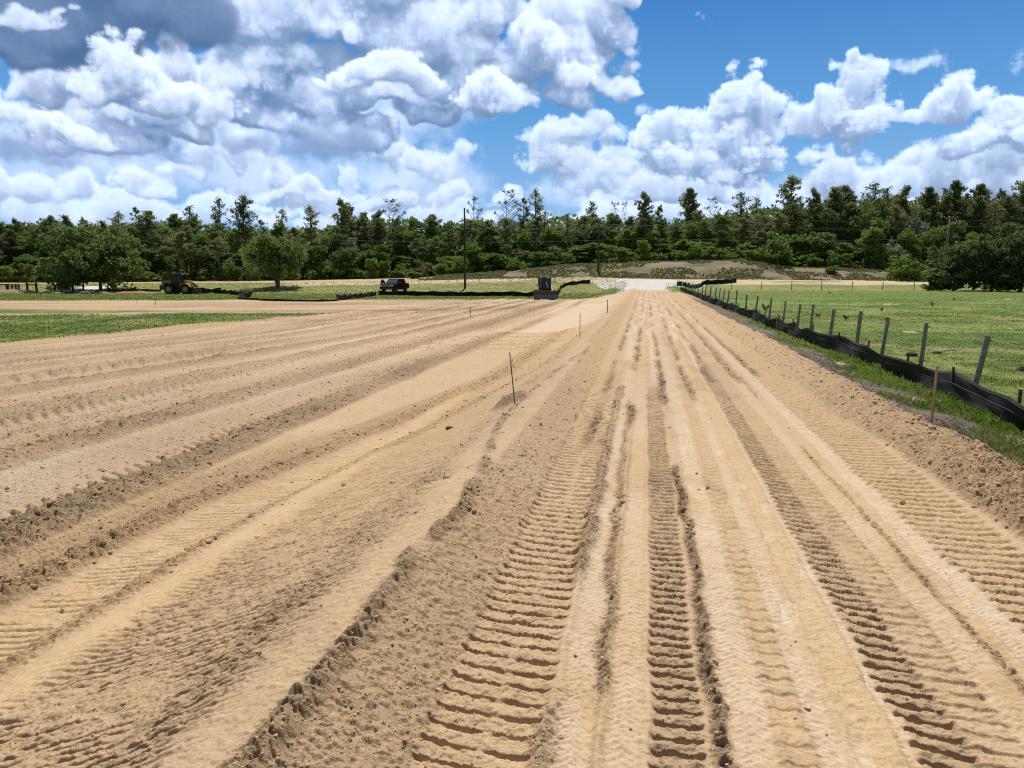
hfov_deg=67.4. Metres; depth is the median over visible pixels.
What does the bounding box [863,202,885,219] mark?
pine tree
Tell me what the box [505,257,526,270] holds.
bush
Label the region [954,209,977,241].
broadleaf tree
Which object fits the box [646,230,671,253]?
broadleaf tree
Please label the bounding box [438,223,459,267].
broadleaf tree
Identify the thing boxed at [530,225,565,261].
broadleaf tree
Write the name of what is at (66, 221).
pine tree
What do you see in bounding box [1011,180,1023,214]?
pine tree
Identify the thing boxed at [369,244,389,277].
broadleaf tree
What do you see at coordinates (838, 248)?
broadleaf tree
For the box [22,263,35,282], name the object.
bush
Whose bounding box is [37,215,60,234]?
pine tree
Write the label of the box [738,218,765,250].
broadleaf tree
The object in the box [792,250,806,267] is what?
bush
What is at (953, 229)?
broadleaf tree
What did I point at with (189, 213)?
pine tree
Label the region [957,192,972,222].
pine tree
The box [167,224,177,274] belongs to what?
pine tree
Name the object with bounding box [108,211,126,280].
pine tree
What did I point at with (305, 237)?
pine tree
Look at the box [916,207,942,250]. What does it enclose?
broadleaf tree
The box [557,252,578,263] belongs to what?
bush
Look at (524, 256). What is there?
pine tree
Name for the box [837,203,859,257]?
pine tree
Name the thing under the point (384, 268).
bush
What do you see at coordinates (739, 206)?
pine tree
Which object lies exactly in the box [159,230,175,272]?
pine tree
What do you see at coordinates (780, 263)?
bush
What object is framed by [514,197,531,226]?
pine tree
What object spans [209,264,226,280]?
bush
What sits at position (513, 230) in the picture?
pine tree
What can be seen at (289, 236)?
pine tree
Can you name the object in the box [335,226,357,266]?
broadleaf tree
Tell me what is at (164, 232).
broadleaf tree
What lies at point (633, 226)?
power cable
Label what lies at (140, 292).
sand pile
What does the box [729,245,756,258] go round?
broadleaf tree
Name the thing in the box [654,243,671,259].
broadleaf tree
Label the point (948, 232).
utility pole
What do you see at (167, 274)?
bush
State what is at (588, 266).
scrub
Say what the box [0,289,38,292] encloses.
sand pile
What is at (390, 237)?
broadleaf tree
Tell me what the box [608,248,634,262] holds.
bush
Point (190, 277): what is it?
bush
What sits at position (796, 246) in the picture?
broadleaf tree
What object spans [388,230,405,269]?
broadleaf tree
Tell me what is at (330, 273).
broadleaf tree
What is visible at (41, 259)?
broadleaf tree
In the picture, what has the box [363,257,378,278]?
bush
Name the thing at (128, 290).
silt fence
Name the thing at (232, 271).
bush
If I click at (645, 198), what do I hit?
pine tree
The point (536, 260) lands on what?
bush
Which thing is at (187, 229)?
pine tree
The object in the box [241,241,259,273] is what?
broadleaf tree
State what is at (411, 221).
broadleaf tree
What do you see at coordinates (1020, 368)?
clod
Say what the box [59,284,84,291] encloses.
board fence
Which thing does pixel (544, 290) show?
track loader
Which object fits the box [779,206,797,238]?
broadleaf tree
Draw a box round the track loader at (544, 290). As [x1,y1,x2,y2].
[533,276,557,298]
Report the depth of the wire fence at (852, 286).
98.86 m
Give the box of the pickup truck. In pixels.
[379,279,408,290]
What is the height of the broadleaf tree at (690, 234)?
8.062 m
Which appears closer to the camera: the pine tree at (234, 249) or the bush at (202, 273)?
the bush at (202, 273)
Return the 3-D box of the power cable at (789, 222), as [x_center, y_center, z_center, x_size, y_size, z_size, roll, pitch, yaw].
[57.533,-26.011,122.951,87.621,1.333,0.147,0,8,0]
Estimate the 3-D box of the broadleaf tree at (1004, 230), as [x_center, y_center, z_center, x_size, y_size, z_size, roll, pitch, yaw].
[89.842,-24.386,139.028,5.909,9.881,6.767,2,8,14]
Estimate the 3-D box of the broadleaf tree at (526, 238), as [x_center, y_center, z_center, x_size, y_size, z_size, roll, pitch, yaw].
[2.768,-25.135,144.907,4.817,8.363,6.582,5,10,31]
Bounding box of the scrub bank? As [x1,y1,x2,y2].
[443,261,892,280]
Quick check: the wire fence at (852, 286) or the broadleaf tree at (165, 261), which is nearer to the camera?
the wire fence at (852, 286)
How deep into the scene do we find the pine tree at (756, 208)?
146.18 m
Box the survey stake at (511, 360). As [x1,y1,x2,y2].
[509,352,514,403]
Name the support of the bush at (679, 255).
on the scrub bank
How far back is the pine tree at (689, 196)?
157.58 m
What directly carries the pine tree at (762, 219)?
on the scrub bank
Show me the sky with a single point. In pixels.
(422, 110)
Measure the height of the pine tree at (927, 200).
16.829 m
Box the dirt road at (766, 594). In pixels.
[406,286,1023,767]
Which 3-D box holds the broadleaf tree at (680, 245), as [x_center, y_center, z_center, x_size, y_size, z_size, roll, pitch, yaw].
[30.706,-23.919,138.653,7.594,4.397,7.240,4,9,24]
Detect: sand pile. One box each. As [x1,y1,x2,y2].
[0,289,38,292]
[39,291,66,293]
[78,290,115,293]
[116,291,152,293]
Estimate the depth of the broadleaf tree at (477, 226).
150.88 m
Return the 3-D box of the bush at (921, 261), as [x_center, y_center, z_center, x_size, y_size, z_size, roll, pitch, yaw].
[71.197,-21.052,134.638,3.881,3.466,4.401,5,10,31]
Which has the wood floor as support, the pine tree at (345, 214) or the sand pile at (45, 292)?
the pine tree at (345, 214)
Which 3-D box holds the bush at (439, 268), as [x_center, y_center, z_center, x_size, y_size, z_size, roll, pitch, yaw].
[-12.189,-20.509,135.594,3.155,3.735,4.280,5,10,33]
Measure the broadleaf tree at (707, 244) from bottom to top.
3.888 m
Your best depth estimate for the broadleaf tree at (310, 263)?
135.70 m
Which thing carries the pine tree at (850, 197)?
on the wood floor
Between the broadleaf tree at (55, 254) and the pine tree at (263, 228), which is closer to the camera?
the broadleaf tree at (55, 254)
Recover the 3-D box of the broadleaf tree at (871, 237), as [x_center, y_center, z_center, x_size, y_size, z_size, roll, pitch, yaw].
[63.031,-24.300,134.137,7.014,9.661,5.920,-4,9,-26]
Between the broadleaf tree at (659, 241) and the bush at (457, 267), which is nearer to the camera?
the bush at (457, 267)
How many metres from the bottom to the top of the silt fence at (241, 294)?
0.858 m
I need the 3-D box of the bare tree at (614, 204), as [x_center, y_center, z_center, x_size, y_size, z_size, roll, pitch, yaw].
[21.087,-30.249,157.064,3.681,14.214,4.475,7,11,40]
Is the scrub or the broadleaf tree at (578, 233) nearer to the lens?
the scrub
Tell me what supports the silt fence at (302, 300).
on the grass field
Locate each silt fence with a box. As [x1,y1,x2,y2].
[96,289,160,291]
[205,287,251,297]
[237,296,337,301]
[336,290,376,300]
[378,290,533,296]
[557,280,589,293]
[676,278,736,288]
[680,286,1023,429]
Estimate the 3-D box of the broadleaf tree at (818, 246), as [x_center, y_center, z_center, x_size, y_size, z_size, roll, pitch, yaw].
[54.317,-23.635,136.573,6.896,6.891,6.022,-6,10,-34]
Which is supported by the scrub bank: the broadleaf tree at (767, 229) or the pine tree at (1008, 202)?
the pine tree at (1008, 202)
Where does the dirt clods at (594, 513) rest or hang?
on the cleared ground at (218, 729)
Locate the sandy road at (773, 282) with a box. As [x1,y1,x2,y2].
[288,277,977,285]
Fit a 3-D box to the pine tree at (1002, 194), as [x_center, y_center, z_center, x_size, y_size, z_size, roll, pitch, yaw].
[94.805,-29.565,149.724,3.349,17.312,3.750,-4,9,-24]
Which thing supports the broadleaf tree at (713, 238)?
on the wood floor
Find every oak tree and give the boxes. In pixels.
[32,222,150,291]
[237,232,309,286]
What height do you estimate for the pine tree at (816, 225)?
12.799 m
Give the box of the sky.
[0,0,1023,262]
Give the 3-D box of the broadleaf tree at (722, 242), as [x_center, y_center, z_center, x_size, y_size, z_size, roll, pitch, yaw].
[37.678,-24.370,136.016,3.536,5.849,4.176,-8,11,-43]
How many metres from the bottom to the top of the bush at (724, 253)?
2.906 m
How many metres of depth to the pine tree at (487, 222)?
163.09 m
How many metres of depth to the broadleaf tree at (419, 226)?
142.59 m
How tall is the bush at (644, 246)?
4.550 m
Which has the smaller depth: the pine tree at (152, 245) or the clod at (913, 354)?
the clod at (913, 354)
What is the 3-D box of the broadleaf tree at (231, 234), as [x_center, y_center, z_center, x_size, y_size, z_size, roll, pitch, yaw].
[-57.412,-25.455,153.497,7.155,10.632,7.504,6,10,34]
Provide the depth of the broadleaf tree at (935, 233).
135.25 m
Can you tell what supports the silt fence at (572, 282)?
on the grass field
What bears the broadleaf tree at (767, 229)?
on the wood floor
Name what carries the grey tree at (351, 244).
on the wood floor
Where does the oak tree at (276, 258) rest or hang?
on the grass field
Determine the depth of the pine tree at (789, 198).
156.20 m
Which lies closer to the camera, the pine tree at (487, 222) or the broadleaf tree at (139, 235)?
the broadleaf tree at (139, 235)
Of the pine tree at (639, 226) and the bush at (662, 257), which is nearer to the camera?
the bush at (662, 257)
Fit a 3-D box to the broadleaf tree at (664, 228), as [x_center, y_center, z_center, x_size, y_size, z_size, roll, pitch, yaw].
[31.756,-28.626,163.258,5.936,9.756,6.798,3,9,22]
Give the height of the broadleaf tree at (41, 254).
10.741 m
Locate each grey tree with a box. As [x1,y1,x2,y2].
[332,231,361,278]
[881,240,910,267]
[897,209,929,252]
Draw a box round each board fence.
[26,283,37,291]
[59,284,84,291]
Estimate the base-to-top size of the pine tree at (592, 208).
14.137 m
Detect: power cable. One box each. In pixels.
[332,225,1020,228]
[347,237,1015,241]
[610,218,1022,225]
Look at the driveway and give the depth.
105.81 m
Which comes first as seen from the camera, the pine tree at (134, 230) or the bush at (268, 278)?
the bush at (268, 278)
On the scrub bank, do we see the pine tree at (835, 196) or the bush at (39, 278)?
the pine tree at (835, 196)
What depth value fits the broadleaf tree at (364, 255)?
138.51 m
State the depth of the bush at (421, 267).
135.09 m
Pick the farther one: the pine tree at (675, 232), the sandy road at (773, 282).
the pine tree at (675, 232)
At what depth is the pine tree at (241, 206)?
146.97 m
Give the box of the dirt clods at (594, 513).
[0,299,1023,767]
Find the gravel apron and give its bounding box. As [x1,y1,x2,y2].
[593,279,706,291]
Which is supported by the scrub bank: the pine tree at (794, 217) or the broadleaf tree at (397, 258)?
the pine tree at (794, 217)
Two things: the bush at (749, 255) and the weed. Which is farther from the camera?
the bush at (749, 255)
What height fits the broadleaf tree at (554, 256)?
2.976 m
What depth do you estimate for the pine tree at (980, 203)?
142.90 m
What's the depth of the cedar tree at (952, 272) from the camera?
94.31 m
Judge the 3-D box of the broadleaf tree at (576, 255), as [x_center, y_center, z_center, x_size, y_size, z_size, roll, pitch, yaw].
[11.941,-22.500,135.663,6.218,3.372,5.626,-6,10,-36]
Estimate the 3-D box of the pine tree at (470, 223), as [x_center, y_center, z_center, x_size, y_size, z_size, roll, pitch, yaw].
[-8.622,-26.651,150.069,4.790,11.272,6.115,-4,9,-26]
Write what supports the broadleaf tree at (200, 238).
on the wood floor
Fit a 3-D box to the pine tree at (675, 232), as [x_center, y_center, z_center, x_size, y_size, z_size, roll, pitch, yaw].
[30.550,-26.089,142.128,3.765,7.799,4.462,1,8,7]
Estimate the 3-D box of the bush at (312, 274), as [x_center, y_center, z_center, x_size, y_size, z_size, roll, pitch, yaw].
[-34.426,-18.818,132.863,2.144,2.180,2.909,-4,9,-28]
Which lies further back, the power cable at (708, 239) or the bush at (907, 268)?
the power cable at (708, 239)
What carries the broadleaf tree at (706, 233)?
on the scrub bank
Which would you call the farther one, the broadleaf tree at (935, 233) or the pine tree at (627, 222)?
the pine tree at (627, 222)
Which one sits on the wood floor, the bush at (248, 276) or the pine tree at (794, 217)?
the bush at (248, 276)
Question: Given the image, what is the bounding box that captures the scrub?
[419,259,933,280]
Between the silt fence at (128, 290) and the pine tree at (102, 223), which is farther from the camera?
the pine tree at (102, 223)
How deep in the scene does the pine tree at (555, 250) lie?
138.76 m
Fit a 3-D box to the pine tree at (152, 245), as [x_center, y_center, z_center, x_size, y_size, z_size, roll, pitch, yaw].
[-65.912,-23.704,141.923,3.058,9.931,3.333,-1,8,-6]
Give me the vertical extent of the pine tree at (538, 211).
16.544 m
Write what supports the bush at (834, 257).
on the scrub bank
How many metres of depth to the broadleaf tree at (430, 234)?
150.83 m
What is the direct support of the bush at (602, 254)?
on the scrub bank
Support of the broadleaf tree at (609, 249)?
on the scrub bank
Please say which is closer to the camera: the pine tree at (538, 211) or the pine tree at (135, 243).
the pine tree at (135, 243)
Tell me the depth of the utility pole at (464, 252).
104.41 m
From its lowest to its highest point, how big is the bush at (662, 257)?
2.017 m
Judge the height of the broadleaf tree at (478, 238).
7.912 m
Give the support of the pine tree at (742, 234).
on the scrub bank
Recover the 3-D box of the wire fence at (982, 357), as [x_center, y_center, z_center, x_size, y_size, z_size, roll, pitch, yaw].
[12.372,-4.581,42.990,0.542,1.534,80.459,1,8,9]
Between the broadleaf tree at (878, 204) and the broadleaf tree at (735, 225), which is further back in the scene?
the broadleaf tree at (735, 225)
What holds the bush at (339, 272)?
on the wood floor
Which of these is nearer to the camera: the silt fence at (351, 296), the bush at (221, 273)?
the silt fence at (351, 296)
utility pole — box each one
[464,208,465,287]
[597,220,599,269]
[944,216,957,259]
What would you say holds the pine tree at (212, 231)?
on the wood floor
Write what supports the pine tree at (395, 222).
on the wood floor
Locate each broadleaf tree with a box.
[0,236,8,265]
[0,262,19,282]
[1,223,26,265]
[9,235,37,266]
[13,253,38,282]
[17,226,44,281]
[30,229,63,263]
[31,257,57,281]
[48,251,63,280]
[135,229,147,264]
[136,247,167,274]
[139,225,177,276]
[146,246,176,273]
[182,247,218,280]
[184,233,213,268]
[193,231,226,279]
[210,230,241,279]
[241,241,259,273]
[269,223,286,238]
[297,246,317,279]
[304,227,327,260]
[304,244,328,279]
[319,232,347,278]
[321,261,334,279]
[328,247,360,275]
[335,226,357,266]
[352,220,372,278]
[356,243,375,278]
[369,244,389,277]
[383,226,408,277]
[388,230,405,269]
[388,255,413,270]
[399,221,428,266]
[404,216,422,265]
[407,235,444,276]
[421,225,448,271]
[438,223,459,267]
[439,226,454,256]
[441,256,469,273]
[452,241,488,266]
[454,225,471,258]
[472,224,489,270]
[474,235,486,252]
[477,225,505,258]
[482,252,503,269]
[495,236,509,261]
[508,224,531,257]
[514,229,536,262]
[525,253,562,264]
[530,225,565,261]
[550,224,576,263]
[563,247,595,262]
[565,242,606,262]
[569,229,596,254]
[579,224,610,262]
[590,242,618,259]
[600,229,622,262]
[604,213,626,251]
[614,228,642,251]
[626,249,649,260]
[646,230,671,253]
[648,226,670,260]
[651,219,668,253]
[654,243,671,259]
[665,223,691,260]
[666,239,701,259]
[679,223,702,248]
[695,219,717,245]
[698,242,716,249]
[708,215,727,248]
[711,213,738,248]
[711,230,737,251]
[728,216,753,248]
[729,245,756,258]
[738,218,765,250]
[762,218,791,253]
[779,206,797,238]
[788,233,811,261]
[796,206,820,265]
[803,231,836,266]
[818,209,847,253]
[819,241,852,265]
[842,207,883,268]
[855,217,889,268]
[860,197,892,268]
[890,210,923,255]
[896,228,922,259]
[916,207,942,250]
[916,225,956,261]
[935,220,968,257]
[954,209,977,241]
[961,231,982,249]
[991,208,1023,236]
[991,221,1022,248]
[1010,204,1023,223]
[1011,222,1023,252]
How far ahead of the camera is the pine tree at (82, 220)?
151.02 m
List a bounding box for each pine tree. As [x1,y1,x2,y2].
[0,222,8,257]
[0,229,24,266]
[11,217,24,237]
[28,228,44,281]
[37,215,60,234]
[53,214,72,227]
[77,216,92,232]
[96,219,108,230]
[104,221,124,280]
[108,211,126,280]
[120,226,142,280]
[123,239,143,281]
[126,206,144,280]
[135,210,166,253]
[144,229,164,276]
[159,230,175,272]
[160,213,186,274]
[166,225,201,272]
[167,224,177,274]
[168,231,193,274]
[182,205,197,272]
[187,215,206,276]
[204,222,229,280]
[207,236,231,268]
[209,196,232,279]
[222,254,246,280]
[224,234,246,265]
[226,194,258,279]
[237,224,253,279]
[254,219,268,279]
[272,209,289,279]
[282,227,301,246]
[283,233,293,279]
[296,204,320,245]
[296,234,313,249]
[315,235,327,277]
[330,197,353,278]
[343,206,361,238]
[356,212,374,249]
[357,215,370,269]
[365,218,393,256]
[370,209,386,277]
[388,218,406,231]
[408,237,422,264]
[420,214,443,275]
[422,244,443,275]
[440,228,461,273]
[455,219,478,246]
[481,219,492,240]
[495,217,518,271]
[500,244,516,264]
[502,220,518,264]
[513,250,534,262]
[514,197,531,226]
[525,223,541,267]
[526,188,545,243]
[529,215,547,251]
[537,210,552,242]
[545,245,565,263]
[557,213,577,250]
[573,215,591,233]
[585,201,602,228]
[590,218,609,231]
[618,216,636,259]
[629,222,655,247]
[630,213,655,234]
[634,190,654,234]
[653,204,665,220]
[667,222,687,250]
[678,187,704,229]
[682,210,709,241]
[728,192,752,221]
[728,217,755,243]
[748,198,767,248]
[748,231,772,247]
[750,209,770,246]
[767,211,789,239]
[775,175,803,232]
[784,202,808,236]
[801,203,830,245]
[804,187,825,267]
[822,186,849,238]
[835,244,860,266]
[837,184,858,229]
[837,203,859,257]
[859,181,889,267]
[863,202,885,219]
[879,186,897,220]
[887,205,910,268]
[890,184,921,229]
[914,186,943,238]
[915,243,927,258]
[920,192,943,256]
[934,194,957,225]
[942,179,967,241]
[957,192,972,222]
[965,183,996,234]
[965,195,993,238]
[971,194,996,232]
[984,200,1005,235]
[992,188,1007,229]
[996,195,1023,232]
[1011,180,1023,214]
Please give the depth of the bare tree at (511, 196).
155.78 m
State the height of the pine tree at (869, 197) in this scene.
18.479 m
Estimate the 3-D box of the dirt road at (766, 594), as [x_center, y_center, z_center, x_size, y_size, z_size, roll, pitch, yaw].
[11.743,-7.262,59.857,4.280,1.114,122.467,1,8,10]
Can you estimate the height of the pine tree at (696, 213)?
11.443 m
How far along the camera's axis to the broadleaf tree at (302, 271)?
138.19 m
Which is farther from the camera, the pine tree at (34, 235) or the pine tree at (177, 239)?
the pine tree at (34, 235)
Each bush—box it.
[0,266,22,282]
[16,263,37,282]
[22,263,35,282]
[32,266,53,281]
[41,260,64,281]
[122,275,135,281]
[124,271,162,281]
[159,271,173,281]
[183,274,196,280]
[196,269,210,280]
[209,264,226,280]
[222,260,242,280]
[236,260,262,280]
[263,274,273,280]
[306,269,318,279]
[316,259,331,279]
[330,262,349,279]
[343,269,366,278]
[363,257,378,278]
[378,260,392,278]
[392,264,411,277]
[398,269,422,278]
[410,260,434,276]
[432,257,454,275]
[445,256,476,273]
[468,261,491,272]
[489,253,510,271]
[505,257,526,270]
[520,251,546,267]
[539,252,558,266]
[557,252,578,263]
[577,252,597,263]
[594,250,610,262]
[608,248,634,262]
[634,239,653,261]
[652,252,667,260]
[671,250,686,260]
[686,241,707,259]
[702,246,719,259]
[709,246,736,259]
[729,242,750,259]
[738,250,762,261]
[754,233,792,265]
[778,256,800,265]
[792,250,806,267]
[798,253,823,266]
[824,265,840,273]
[825,250,846,267]
[834,253,854,268]
[854,257,878,268]
[869,247,893,268]
[884,254,934,281]
[911,255,927,270]
[919,275,943,290]
[925,259,937,268]
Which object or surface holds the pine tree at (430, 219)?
on the wood floor
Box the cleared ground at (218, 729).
[0,277,864,767]
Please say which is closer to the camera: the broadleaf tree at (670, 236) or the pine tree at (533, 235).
the broadleaf tree at (670, 236)
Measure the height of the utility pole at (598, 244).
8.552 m
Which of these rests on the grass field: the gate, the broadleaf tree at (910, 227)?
the gate
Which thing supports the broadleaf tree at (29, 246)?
on the wood floor
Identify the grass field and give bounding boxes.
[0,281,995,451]
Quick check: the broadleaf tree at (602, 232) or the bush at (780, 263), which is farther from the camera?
the broadleaf tree at (602, 232)
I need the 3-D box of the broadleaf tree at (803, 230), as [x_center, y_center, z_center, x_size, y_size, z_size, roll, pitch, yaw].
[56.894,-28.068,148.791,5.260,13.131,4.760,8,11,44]
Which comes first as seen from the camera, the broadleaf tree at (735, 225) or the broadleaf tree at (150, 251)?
the broadleaf tree at (150, 251)
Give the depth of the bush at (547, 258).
132.92 m
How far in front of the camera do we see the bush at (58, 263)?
132.75 m
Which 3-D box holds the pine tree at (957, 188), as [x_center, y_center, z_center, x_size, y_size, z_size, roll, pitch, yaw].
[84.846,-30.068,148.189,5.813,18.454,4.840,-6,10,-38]
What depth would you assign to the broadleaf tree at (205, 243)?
149.57 m
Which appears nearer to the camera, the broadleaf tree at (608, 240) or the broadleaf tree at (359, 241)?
the broadleaf tree at (608, 240)
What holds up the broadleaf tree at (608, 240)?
on the scrub bank
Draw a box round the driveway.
[58,286,121,291]
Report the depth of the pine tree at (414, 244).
136.62 m
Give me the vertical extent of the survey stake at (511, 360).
0.758 m
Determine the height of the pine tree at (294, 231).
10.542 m
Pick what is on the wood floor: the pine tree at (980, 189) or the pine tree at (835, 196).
the pine tree at (980, 189)
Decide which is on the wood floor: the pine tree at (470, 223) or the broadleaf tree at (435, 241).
the broadleaf tree at (435, 241)
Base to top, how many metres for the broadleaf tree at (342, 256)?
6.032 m
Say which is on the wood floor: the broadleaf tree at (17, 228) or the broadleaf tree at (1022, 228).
the broadleaf tree at (17, 228)
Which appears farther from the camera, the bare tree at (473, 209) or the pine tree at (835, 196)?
the bare tree at (473, 209)
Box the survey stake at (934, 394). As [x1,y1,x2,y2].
[930,366,937,423]
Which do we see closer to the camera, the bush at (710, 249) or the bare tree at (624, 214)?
the bush at (710, 249)
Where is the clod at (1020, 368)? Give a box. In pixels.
[1015,366,1023,371]
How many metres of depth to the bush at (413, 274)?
126.18 m
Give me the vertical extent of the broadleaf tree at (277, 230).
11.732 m
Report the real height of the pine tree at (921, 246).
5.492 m
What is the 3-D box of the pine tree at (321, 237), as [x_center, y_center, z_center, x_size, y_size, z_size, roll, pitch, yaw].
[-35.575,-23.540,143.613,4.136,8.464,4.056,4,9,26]
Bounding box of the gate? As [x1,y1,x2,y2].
[7,284,19,289]
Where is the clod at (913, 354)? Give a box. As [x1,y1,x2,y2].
[905,352,917,355]
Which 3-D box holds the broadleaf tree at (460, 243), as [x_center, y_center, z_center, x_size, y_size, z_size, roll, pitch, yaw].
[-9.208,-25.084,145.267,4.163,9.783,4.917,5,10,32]
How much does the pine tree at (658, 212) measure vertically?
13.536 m
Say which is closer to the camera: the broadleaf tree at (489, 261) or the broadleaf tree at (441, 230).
the broadleaf tree at (489, 261)
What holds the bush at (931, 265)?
on the scrub bank
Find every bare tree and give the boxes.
[371,198,406,277]
[463,196,486,236]
[494,189,522,256]
[611,202,622,229]
[621,201,627,228]
[698,197,720,240]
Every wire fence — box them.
[686,282,1022,395]
[731,281,914,289]
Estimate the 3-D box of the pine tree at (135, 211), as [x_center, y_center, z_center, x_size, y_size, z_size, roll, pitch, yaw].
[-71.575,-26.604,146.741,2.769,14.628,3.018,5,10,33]
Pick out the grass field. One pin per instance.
(415, 288)
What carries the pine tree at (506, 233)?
on the scrub bank
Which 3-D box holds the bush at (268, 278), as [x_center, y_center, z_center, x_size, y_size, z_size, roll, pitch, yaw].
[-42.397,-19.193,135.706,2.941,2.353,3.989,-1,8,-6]
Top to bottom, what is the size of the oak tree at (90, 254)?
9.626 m
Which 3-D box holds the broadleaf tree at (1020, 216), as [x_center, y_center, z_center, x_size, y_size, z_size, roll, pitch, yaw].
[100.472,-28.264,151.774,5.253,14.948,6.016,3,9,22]
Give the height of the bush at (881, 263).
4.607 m
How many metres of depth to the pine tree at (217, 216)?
153.33 m
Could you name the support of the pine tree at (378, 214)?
on the wood floor
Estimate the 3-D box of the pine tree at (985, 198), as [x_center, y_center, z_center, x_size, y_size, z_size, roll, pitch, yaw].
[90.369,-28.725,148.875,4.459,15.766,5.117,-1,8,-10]
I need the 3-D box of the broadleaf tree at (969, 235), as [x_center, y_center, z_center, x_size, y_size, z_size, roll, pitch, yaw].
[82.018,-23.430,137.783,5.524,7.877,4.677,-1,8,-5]
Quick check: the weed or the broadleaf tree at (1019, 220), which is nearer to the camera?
the weed
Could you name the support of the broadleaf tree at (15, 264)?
on the wood floor
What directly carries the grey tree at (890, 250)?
on the scrub bank
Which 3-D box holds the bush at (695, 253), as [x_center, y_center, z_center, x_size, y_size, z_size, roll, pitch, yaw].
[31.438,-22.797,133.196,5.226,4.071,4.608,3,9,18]
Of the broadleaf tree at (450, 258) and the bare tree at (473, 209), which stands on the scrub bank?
the broadleaf tree at (450, 258)
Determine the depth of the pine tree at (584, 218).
150.48 m
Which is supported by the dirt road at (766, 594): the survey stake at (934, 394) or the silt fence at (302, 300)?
the survey stake at (934, 394)
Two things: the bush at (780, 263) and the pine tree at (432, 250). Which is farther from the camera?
the pine tree at (432, 250)
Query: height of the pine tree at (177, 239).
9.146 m
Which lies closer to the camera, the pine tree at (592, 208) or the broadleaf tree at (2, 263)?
the broadleaf tree at (2, 263)
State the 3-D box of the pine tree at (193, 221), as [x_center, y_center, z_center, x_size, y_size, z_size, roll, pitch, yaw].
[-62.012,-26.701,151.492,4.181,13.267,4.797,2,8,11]
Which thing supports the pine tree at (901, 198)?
on the scrub bank
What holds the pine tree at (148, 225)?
on the wood floor
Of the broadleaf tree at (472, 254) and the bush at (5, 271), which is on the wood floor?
the bush at (5, 271)
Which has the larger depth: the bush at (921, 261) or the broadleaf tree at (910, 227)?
the broadleaf tree at (910, 227)
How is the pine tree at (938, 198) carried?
on the scrub bank
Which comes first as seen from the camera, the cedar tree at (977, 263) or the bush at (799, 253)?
the cedar tree at (977, 263)
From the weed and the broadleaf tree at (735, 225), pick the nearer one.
the weed
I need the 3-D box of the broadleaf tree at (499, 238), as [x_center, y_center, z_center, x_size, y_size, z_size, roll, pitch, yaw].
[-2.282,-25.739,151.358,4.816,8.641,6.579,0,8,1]
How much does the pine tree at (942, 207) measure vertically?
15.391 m
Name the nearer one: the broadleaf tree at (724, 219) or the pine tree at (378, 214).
the broadleaf tree at (724, 219)
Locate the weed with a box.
[761,303,768,311]
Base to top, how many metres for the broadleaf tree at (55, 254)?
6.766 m
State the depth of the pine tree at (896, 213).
141.35 m
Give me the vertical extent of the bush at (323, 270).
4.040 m
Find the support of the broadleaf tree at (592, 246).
on the scrub bank
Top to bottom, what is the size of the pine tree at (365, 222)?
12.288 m
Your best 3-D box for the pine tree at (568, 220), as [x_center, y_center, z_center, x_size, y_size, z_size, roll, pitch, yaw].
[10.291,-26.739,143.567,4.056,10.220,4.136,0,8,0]
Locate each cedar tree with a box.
[924,242,983,290]
[944,245,989,289]
[959,243,1023,290]
[965,230,1023,291]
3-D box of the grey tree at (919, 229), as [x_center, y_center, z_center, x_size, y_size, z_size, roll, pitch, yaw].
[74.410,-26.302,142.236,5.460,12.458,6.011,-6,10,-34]
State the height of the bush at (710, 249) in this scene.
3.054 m
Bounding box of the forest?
[2,195,996,280]
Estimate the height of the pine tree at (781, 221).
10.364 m
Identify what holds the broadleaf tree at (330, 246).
on the wood floor
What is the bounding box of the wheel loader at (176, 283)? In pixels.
[159,273,209,293]
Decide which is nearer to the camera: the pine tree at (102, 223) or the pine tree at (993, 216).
the pine tree at (993, 216)
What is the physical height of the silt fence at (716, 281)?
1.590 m
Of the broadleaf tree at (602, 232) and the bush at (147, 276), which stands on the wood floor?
the bush at (147, 276)
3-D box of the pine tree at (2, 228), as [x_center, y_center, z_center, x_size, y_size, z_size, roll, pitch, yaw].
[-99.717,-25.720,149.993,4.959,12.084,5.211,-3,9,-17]
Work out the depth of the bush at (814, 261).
131.69 m
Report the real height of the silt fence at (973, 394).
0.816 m
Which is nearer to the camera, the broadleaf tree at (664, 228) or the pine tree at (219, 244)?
the pine tree at (219, 244)
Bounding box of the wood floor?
[0,276,432,282]
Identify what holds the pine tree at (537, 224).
on the scrub bank
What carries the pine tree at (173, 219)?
on the wood floor
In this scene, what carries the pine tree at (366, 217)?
on the wood floor
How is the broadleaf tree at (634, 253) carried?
on the scrub bank
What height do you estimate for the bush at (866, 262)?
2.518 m
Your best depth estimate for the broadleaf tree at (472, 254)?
133.76 m
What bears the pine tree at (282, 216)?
on the wood floor
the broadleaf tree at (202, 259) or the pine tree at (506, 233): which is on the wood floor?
the broadleaf tree at (202, 259)

